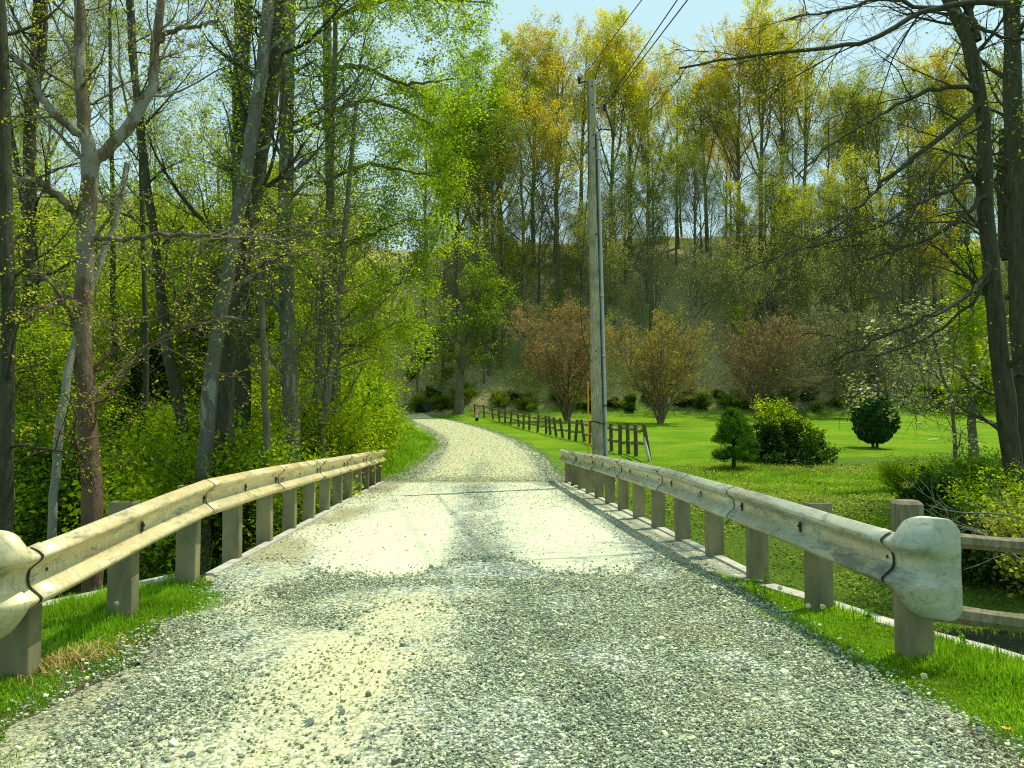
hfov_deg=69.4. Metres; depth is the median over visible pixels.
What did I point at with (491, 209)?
tall tree
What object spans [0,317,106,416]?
understory tree
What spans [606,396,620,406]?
shrub
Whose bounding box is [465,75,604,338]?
tall tree
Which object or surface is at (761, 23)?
tall tree
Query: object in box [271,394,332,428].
roadside thicket
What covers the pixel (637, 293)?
tall tree
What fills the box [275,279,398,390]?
understory tree
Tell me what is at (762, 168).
tall tree
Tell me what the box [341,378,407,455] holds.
shrub
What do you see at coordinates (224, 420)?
forest tree
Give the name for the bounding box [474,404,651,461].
split rail fence
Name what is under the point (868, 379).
conifer
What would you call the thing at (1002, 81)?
tall tree
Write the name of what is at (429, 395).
shrub
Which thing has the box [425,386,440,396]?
shrub
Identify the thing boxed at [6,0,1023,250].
sky
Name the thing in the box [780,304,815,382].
tall tree
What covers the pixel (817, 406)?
shrub
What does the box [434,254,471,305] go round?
understory tree
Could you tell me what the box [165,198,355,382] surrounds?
understory tree
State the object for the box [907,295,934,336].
understory tree
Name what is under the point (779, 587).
dandelion
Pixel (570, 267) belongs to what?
understory tree
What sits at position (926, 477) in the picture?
shrub
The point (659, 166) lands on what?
tall tree
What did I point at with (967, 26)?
bare tree
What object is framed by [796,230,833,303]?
tall tree
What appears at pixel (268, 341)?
understory tree
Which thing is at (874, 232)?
understory tree
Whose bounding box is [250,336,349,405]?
understory tree
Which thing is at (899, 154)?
tall tree
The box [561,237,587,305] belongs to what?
tall tree
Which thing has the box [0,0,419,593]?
sycamore tree
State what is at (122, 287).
understory tree
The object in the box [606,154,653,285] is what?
tall tree
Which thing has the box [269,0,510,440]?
overhanging tree
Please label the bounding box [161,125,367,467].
forest tree
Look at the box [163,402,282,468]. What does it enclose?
shrub
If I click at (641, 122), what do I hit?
tall tree
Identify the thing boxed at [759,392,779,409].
shrub
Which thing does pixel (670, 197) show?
understory tree
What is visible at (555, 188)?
tall tree
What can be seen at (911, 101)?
tall tree
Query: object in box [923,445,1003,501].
shrub
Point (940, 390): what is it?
shrub
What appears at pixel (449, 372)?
understory tree
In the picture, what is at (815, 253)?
tall tree
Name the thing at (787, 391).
shrub
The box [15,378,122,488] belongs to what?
shrub
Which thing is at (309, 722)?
rock
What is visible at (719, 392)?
shrub
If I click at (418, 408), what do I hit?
shrub
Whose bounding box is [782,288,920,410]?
ornamental tree
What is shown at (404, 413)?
shrub
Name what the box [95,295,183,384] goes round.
understory tree
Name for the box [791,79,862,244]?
tall tree
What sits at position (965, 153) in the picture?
tall tree
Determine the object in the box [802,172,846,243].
understory tree
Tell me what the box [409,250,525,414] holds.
spreading tree
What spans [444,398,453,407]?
shrub
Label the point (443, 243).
tall tree
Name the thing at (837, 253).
tall tree
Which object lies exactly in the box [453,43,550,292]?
tall tree
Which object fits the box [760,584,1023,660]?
retaining wall
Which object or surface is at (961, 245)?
tall tree
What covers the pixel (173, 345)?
understory tree
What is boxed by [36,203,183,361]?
understory tree
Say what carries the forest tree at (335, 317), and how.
on the ground at (690, 416)
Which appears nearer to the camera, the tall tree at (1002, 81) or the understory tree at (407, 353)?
the understory tree at (407, 353)
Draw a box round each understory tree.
[0,201,61,408]
[0,238,98,393]
[0,255,72,400]
[0,266,109,399]
[0,289,67,385]
[0,296,165,428]
[0,305,143,449]
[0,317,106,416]
[12,134,195,356]
[12,153,155,393]
[13,198,120,388]
[15,306,72,426]
[19,222,141,391]
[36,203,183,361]
[37,152,68,213]
[37,328,73,399]
[38,250,193,414]
[51,238,179,386]
[63,271,210,437]
[65,283,158,398]
[94,187,345,401]
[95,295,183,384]
[98,219,178,360]
[99,205,278,411]
[117,308,208,410]
[164,250,308,413]
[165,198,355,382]
[186,360,276,411]
[250,307,357,419]
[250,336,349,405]
[256,268,395,398]
[267,196,417,381]
[267,218,404,379]
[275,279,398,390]
[341,254,430,395]
[342,335,402,392]
[399,334,415,368]
[415,245,473,316]
[416,343,456,395]
[430,354,457,388]
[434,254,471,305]
[448,291,498,357]
[470,305,519,368]
[480,183,512,239]
[490,229,521,275]
[494,189,536,240]
[512,303,562,382]
[514,176,552,252]
[517,212,566,254]
[518,302,547,348]
[523,321,551,362]
[532,287,569,322]
[537,191,582,245]
[537,223,560,256]
[540,223,584,297]
[550,221,588,273]
[554,243,627,301]
[559,213,575,244]
[571,292,589,318]
[574,306,622,363]
[603,184,650,237]
[621,293,651,333]
[626,214,644,242]
[643,180,701,259]
[668,335,703,373]
[675,244,727,306]
[704,221,737,256]
[707,239,764,325]
[711,210,732,242]
[720,288,748,329]
[727,292,787,355]
[745,309,794,398]
[765,284,806,321]
[770,300,807,354]
[784,186,814,248]
[785,264,826,308]
[798,263,836,314]
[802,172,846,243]
[808,259,844,300]
[825,261,849,307]
[829,277,900,355]
[834,277,879,329]
[835,314,867,363]
[840,276,917,366]
[840,298,893,361]
[849,203,893,250]
[862,233,897,288]
[870,330,914,381]
[876,189,930,262]
[876,200,917,266]
[892,208,967,265]
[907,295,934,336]
[936,317,987,366]
[937,273,978,341]
[958,189,997,230]
[976,300,1009,353]
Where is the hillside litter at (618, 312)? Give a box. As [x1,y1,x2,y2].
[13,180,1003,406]
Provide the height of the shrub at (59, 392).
4.196 m
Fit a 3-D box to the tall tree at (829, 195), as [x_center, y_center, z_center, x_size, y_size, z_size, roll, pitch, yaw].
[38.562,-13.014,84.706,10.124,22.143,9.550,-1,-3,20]
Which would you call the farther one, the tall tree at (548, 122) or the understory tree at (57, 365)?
the tall tree at (548, 122)
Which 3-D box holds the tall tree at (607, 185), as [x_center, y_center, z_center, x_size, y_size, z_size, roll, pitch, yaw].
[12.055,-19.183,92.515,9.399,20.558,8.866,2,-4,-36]
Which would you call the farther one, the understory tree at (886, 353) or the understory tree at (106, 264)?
the understory tree at (886, 353)
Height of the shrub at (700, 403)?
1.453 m
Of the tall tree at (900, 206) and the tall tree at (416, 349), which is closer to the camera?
the tall tree at (416, 349)
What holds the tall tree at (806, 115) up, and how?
on the ground at (690, 416)
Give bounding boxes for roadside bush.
[342,390,397,459]
[353,373,407,418]
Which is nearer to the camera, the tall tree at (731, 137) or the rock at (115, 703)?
the rock at (115, 703)
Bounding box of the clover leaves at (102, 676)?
[0,583,218,761]
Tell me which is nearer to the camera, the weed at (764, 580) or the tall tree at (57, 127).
the weed at (764, 580)
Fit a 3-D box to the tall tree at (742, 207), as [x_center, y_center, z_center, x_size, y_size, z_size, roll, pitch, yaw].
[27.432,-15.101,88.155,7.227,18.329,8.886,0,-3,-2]
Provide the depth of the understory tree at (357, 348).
44.23 m
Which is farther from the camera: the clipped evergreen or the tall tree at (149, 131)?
the tall tree at (149, 131)
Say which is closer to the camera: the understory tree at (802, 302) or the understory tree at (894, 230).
the understory tree at (802, 302)
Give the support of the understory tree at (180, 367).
on the ground at (690, 416)
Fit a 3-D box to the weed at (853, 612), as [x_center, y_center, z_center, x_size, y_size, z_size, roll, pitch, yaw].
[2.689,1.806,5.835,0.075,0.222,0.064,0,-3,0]
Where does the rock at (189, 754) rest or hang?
on the gravel road at (365, 718)
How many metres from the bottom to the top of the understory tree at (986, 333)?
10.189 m
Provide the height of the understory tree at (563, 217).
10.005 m
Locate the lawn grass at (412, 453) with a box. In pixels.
[382,424,1000,482]
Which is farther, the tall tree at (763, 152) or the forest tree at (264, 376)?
the tall tree at (763, 152)
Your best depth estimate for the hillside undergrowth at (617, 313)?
86.12 m
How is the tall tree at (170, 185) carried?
on the ground at (690, 416)
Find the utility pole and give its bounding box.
[577,76,611,484]
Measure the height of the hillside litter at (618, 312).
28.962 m
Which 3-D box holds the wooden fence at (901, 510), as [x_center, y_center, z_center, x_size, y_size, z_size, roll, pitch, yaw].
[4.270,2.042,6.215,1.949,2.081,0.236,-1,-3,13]
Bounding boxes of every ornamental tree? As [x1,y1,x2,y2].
[493,289,636,420]
[604,304,720,423]
[714,301,829,419]
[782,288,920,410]
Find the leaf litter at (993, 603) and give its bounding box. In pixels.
[604,461,1023,632]
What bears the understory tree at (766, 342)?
on the ground at (690, 416)
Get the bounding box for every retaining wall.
[42,574,174,606]
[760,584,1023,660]
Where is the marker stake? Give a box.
[587,381,588,453]
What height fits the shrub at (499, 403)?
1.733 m
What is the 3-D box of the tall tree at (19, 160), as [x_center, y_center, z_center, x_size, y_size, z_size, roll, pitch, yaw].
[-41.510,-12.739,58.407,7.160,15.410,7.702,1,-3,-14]
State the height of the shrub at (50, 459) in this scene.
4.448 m
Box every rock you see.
[104,705,115,711]
[107,701,117,705]
[157,735,164,741]
[186,751,195,757]
[304,718,314,726]
[594,716,600,722]
[899,688,909,695]
[927,737,936,744]
[976,726,983,732]
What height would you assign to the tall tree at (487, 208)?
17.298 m
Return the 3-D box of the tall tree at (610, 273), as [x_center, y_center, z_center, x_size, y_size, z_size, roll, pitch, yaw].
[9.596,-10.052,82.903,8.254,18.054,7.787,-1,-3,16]
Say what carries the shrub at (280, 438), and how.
on the ground at (690, 416)
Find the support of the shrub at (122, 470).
on the ground at (690, 416)
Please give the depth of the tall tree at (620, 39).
95.63 m
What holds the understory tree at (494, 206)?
on the ground at (690, 416)
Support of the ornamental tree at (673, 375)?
on the ground at (690, 416)
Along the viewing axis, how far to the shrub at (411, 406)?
75.82 m
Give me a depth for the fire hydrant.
65.07 m
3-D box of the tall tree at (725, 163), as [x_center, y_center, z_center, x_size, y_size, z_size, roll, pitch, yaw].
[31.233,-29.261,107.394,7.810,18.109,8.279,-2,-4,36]
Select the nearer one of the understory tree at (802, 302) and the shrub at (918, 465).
the shrub at (918, 465)
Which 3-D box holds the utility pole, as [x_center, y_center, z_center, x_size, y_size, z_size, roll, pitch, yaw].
[2.400,-2.888,21.183,1.012,12.116,0.483,0,-3,0]
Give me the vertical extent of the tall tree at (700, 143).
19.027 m
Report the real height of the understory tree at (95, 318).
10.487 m
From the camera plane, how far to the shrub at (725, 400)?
75.99 m
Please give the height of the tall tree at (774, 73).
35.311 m
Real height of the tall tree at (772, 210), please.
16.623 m
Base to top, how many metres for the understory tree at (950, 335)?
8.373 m
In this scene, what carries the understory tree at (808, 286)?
on the ground at (690, 416)
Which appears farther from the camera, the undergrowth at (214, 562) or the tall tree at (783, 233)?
the tall tree at (783, 233)
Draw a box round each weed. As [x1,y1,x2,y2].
[167,560,175,584]
[749,576,758,596]
[756,566,768,597]
[848,599,856,622]
[862,607,873,627]
[943,621,949,640]
[957,630,975,654]
[991,647,1004,661]
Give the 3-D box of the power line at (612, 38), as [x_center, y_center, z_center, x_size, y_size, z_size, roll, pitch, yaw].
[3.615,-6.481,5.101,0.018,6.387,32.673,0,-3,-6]
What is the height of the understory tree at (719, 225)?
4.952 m
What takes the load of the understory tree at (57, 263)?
on the ground at (690, 416)
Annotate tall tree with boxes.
[6,2,49,86]
[9,0,145,119]
[10,64,90,235]
[11,97,39,158]
[12,137,36,206]
[13,83,80,194]
[14,0,139,126]
[18,135,69,184]
[46,151,279,395]
[106,165,191,256]
[113,57,186,192]
[121,65,297,232]
[133,107,171,177]
[161,190,303,361]
[164,190,209,225]
[180,131,325,395]
[224,180,343,388]
[261,112,391,368]
[264,207,318,389]
[295,170,405,382]
[297,227,379,357]
[372,87,490,370]
[373,66,543,338]
[398,309,432,396]
[399,96,472,244]
[408,36,528,311]
[412,238,469,380]
[422,198,445,271]
[426,112,545,354]
[427,151,521,356]
[428,221,452,275]
[436,143,473,264]
[451,224,522,375]
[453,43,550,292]
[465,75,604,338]
[466,221,490,288]
[472,169,512,256]
[480,300,506,383]
[482,156,522,267]
[484,275,517,343]
[487,26,582,269]
[493,268,530,367]
[494,200,531,298]
[494,214,548,333]
[497,132,526,244]
[506,5,610,264]
[508,93,610,321]
[520,5,625,252]
[526,172,576,304]
[526,226,575,328]
[555,196,634,362]
[559,188,601,292]
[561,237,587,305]
[563,2,660,266]
[564,23,685,251]
[564,211,633,307]
[568,204,629,320]
[572,141,642,304]
[575,185,645,334]
[575,187,637,330]
[596,35,698,267]
[601,135,688,303]
[601,178,636,228]
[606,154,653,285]
[616,272,654,360]
[621,203,677,332]
[629,188,686,318]
[635,127,680,247]
[638,246,686,333]
[642,53,734,248]
[650,119,714,236]
[651,144,709,265]
[656,233,734,388]
[657,131,733,306]
[660,10,808,254]
[665,57,750,251]
[665,125,721,265]
[681,171,708,252]
[688,125,764,225]
[699,91,769,203]
[704,189,728,259]
[705,0,813,259]
[705,119,748,235]
[705,198,777,324]
[713,178,775,324]
[717,3,841,249]
[719,237,798,390]
[734,147,804,323]
[737,139,795,269]
[737,148,803,286]
[744,253,811,337]
[746,175,809,293]
[750,232,820,349]
[757,281,796,362]
[760,173,838,340]
[762,208,822,313]
[765,21,854,239]
[768,114,831,241]
[777,180,830,310]
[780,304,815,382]
[782,279,821,378]
[787,291,832,400]
[790,239,873,395]
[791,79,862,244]
[791,188,827,307]
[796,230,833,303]
[800,145,893,335]
[809,170,893,357]
[809,219,881,348]
[811,64,910,252]
[812,75,882,225]
[813,81,896,225]
[816,86,904,235]
[816,143,930,319]
[819,88,889,203]
[833,56,948,235]
[834,227,916,394]
[843,285,882,369]
[870,39,1002,220]
[872,118,957,269]
[872,120,997,312]
[876,63,968,202]
[877,197,965,362]
[879,178,922,275]
[884,187,937,305]
[887,141,955,294]
[890,144,958,272]
[892,238,941,349]
[893,233,943,351]
[905,37,1023,255]
[906,213,961,323]
[918,173,973,278]
[922,111,1002,203]
[930,291,969,383]
[931,46,1023,204]
[932,169,996,299]
[937,209,979,313]
[952,158,997,236]
[955,257,1008,346]
[973,35,1023,161]
[984,283,1009,338]
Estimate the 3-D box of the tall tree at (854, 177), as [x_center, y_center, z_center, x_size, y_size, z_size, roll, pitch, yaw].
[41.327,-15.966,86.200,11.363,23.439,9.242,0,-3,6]
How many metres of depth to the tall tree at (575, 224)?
94.11 m
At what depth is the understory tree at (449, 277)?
88.41 m
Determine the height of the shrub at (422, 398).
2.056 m
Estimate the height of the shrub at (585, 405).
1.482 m
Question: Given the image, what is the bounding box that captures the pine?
[710,406,760,468]
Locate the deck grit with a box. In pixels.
[220,482,720,576]
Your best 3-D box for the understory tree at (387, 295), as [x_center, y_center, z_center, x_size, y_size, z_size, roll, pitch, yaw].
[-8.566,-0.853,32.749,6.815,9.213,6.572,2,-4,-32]
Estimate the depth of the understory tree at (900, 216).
95.81 m
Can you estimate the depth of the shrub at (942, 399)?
74.96 m
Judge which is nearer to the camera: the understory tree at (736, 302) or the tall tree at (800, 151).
the understory tree at (736, 302)
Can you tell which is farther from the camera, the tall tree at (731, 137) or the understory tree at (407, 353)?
the tall tree at (731, 137)
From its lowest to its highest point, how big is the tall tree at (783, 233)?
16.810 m
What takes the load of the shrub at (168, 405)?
on the ground at (690, 416)
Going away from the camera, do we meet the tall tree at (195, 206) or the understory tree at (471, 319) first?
the tall tree at (195, 206)
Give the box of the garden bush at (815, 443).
[731,394,844,466]
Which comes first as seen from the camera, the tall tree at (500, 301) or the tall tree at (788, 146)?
the tall tree at (500, 301)
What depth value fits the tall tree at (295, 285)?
33.04 m
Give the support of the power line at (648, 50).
attached to the utility pole
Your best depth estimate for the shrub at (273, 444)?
16.03 m
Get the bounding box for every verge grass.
[0,572,237,767]
[710,570,1023,742]
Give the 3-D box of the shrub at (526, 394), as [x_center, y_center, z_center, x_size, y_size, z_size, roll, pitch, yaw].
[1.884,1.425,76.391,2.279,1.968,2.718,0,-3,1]
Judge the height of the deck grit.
0.236 m
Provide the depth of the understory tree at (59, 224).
31.72 m
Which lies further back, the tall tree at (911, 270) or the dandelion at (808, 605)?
the tall tree at (911, 270)
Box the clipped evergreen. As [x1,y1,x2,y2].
[850,399,901,448]
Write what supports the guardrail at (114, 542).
attached to the bridge
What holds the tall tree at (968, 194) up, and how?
on the ground at (690, 416)
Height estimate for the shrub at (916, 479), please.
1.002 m
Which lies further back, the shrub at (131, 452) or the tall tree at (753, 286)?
the tall tree at (753, 286)
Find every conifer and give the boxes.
[117,345,173,436]
[739,289,787,355]
[857,362,888,399]
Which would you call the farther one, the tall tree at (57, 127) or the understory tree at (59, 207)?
the tall tree at (57, 127)
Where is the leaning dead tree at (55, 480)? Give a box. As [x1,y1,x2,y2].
[47,162,129,599]
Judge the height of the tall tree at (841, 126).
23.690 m
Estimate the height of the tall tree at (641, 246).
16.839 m
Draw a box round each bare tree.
[637,0,1023,508]
[890,0,1023,465]
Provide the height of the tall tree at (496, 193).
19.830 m
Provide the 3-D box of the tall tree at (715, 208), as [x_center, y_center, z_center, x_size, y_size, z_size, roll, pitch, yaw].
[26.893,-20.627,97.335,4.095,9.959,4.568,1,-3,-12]
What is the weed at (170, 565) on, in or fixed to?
on the ground at (690, 416)
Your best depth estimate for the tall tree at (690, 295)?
78.29 m
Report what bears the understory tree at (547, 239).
on the ground at (690, 416)
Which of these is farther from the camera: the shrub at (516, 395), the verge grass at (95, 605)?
the shrub at (516, 395)
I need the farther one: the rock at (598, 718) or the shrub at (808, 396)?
the shrub at (808, 396)
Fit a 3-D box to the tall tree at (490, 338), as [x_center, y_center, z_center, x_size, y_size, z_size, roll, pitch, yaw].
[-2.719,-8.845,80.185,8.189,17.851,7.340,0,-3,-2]
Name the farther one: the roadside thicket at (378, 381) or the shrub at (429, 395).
the shrub at (429, 395)
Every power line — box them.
[579,0,641,80]
[605,0,677,103]
[605,0,687,106]
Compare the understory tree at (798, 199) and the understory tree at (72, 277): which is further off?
the understory tree at (798, 199)
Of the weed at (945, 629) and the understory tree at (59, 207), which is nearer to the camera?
the weed at (945, 629)
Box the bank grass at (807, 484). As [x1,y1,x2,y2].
[594,462,1020,641]
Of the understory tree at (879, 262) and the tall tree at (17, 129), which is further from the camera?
the understory tree at (879, 262)
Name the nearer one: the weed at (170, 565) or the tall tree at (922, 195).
the weed at (170, 565)
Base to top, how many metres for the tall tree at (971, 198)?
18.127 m
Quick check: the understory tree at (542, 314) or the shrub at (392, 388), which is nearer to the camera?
the shrub at (392, 388)
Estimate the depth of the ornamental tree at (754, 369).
68.34 m
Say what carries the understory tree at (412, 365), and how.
on the ground at (690, 416)
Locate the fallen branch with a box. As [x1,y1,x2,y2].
[878,473,1023,570]
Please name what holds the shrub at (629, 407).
on the ground at (690, 416)
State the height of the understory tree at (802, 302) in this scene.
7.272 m
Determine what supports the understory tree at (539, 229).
on the ground at (690, 416)
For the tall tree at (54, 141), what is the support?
on the ground at (690, 416)
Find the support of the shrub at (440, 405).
on the ground at (690, 416)
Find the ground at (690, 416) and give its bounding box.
[0,198,1023,767]
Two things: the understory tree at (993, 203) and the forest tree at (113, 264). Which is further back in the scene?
the understory tree at (993, 203)
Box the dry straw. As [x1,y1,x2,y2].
[0,628,159,687]
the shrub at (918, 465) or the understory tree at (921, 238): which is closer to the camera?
the shrub at (918, 465)
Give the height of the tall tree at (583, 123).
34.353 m
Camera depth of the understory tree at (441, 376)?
77.88 m
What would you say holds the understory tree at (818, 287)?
on the ground at (690, 416)
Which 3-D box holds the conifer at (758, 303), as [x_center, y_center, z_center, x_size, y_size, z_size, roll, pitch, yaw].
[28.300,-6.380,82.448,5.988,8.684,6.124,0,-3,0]
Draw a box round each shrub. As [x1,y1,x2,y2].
[13,401,149,545]
[13,404,106,543]
[15,368,138,487]
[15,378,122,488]
[41,394,259,573]
[77,452,216,563]
[102,380,199,490]
[102,413,197,486]
[103,444,180,496]
[107,411,331,579]
[134,396,258,473]
[149,409,199,450]
[157,415,374,550]
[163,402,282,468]
[194,360,341,435]
[235,417,337,482]
[251,355,412,457]
[254,391,351,453]
[258,374,392,505]
[269,351,395,453]
[341,362,411,461]
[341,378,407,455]
[358,367,409,422]
[380,401,414,430]
[402,365,418,379]
[402,395,423,412]
[411,347,430,363]
[411,391,429,402]
[414,401,426,412]
[418,389,437,400]
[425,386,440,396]
[431,393,453,409]
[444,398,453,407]
[447,386,471,400]
[455,379,478,398]
[489,387,503,399]
[489,394,508,407]
[501,395,511,403]
[502,390,518,399]
[511,391,525,402]
[513,395,536,410]
[519,397,541,408]
[521,390,538,402]
[545,385,557,399]
[550,390,571,405]
[569,390,586,408]
[583,400,590,409]
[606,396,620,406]
[611,395,625,407]
[622,402,636,411]
[623,393,636,404]
[671,394,688,406]
[679,387,698,403]
[689,389,714,407]
[695,396,708,408]
[710,387,722,396]
[713,389,725,398]
[715,393,734,407]
[727,386,746,400]
[730,393,746,406]
[738,399,749,408]
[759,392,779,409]
[778,381,801,395]
[784,393,797,400]
[798,385,820,401]
[809,400,825,410]
[825,394,843,406]
[866,453,918,491]
[890,464,976,517]
[895,464,940,493]
[900,452,970,484]
[902,385,927,396]
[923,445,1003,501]
[925,500,1023,590]
[928,397,949,412]
[929,387,947,401]
[937,458,1023,558]
[964,487,1023,597]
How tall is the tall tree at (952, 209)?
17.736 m
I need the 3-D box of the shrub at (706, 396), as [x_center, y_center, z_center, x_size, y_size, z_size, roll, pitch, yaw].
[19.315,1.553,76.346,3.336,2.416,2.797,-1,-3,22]
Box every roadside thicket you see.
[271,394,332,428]
[342,356,401,417]
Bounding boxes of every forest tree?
[0,0,157,532]
[5,0,156,407]
[42,0,221,467]
[45,0,217,450]
[51,0,191,430]
[106,0,377,561]
[116,0,432,574]
[142,0,391,492]
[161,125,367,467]
[183,0,279,452]
[266,0,412,456]
[274,46,422,488]
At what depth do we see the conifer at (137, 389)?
25.49 m
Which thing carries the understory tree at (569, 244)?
on the ground at (690, 416)
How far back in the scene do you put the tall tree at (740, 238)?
87.34 m
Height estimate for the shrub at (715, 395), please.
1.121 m
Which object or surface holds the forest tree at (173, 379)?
on the ground at (690, 416)
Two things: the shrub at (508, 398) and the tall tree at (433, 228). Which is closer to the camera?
the shrub at (508, 398)
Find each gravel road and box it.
[0,559,1010,767]
[384,411,563,482]
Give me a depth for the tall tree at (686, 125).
98.53 m
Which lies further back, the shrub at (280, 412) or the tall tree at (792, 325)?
the tall tree at (792, 325)
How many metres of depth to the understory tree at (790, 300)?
85.63 m
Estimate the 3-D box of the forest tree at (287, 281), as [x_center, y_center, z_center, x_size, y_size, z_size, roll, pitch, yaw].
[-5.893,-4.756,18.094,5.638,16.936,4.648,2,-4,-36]
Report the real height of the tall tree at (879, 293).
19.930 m
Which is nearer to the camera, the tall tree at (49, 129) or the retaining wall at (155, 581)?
the retaining wall at (155, 581)
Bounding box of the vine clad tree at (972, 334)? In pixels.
[923,239,1008,469]
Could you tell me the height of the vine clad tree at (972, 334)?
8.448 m
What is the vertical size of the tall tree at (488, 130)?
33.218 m
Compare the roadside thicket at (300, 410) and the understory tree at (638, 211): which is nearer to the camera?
the roadside thicket at (300, 410)
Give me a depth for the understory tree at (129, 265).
44.35 m
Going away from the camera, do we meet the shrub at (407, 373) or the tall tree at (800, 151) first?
the shrub at (407, 373)
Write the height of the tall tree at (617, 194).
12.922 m
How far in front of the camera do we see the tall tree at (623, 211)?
87.79 m
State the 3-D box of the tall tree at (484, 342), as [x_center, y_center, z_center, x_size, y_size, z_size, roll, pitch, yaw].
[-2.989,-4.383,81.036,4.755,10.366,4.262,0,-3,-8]
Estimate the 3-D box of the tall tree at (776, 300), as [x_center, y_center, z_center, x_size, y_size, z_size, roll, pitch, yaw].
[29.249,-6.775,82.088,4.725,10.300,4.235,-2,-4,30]
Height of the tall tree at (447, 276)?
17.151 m
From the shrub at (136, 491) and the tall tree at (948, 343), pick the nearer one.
the shrub at (136, 491)
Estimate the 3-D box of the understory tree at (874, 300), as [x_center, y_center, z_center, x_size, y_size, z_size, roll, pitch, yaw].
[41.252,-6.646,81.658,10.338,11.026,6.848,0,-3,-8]
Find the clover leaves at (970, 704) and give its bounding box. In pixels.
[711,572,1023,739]
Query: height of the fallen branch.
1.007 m
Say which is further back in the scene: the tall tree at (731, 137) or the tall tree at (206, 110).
the tall tree at (731, 137)
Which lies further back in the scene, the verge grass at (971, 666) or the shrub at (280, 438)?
the shrub at (280, 438)
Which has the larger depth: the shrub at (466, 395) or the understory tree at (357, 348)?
the shrub at (466, 395)
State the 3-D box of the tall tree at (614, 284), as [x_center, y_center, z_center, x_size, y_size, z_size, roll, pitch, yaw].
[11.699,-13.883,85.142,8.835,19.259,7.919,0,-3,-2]
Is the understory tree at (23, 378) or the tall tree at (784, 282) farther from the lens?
the tall tree at (784, 282)
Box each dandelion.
[150,619,155,634]
[777,585,782,622]
[806,603,810,639]
[820,604,824,644]
[920,673,926,693]
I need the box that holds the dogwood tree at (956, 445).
[838,294,1011,472]
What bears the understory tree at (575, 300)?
on the ground at (690, 416)
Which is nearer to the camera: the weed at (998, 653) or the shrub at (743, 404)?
the weed at (998, 653)
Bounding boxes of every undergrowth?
[14,397,365,575]
[18,182,1007,405]
[36,454,346,577]
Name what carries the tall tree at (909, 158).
on the ground at (690, 416)
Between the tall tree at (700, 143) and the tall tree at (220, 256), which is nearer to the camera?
the tall tree at (220, 256)
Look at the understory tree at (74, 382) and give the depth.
22.89 m
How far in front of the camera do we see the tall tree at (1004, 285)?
79.12 m
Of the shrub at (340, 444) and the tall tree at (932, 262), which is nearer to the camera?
the shrub at (340, 444)
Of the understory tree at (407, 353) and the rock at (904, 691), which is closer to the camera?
the rock at (904, 691)
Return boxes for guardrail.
[0,449,385,677]
[559,449,962,661]
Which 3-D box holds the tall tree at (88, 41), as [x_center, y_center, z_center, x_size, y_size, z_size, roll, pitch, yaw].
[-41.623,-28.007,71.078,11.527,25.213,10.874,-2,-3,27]
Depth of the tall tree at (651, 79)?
96.73 m
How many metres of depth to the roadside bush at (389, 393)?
43.90 m
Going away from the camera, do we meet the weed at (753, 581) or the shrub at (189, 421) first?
the weed at (753, 581)
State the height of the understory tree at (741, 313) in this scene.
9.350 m
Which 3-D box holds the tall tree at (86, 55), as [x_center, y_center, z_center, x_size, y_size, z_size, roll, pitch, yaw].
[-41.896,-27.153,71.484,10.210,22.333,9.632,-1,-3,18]
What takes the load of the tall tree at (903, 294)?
on the ground at (690, 416)
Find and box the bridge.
[203,481,761,580]
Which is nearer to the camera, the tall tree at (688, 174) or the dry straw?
the dry straw
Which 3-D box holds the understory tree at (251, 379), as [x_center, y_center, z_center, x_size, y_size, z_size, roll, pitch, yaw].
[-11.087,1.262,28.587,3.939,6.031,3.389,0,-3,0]
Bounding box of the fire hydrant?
[473,409,479,420]
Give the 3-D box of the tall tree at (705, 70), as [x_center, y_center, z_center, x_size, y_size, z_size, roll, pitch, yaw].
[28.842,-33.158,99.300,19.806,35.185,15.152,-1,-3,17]
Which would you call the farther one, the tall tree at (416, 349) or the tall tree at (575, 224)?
the tall tree at (575, 224)
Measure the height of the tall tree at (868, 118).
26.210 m
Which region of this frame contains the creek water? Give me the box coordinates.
[52,571,1023,654]
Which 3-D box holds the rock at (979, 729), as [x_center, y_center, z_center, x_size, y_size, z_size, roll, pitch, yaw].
[2.325,1.722,3.678,0.036,0.026,0.048,-1,-3,14]
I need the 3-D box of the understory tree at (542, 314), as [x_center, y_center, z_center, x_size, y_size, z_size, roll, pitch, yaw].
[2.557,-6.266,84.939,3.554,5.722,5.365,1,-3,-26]
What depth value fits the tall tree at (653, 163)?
99.88 m
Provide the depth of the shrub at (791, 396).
76.92 m
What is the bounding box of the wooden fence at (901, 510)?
[890,499,1023,632]
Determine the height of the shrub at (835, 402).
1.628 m
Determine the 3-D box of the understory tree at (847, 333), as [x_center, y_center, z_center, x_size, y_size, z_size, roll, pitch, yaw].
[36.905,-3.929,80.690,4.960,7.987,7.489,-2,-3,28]
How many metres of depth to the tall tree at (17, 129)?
81.21 m
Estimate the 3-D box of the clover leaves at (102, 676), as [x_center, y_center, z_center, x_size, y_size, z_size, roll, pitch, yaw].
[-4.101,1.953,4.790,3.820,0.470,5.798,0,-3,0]

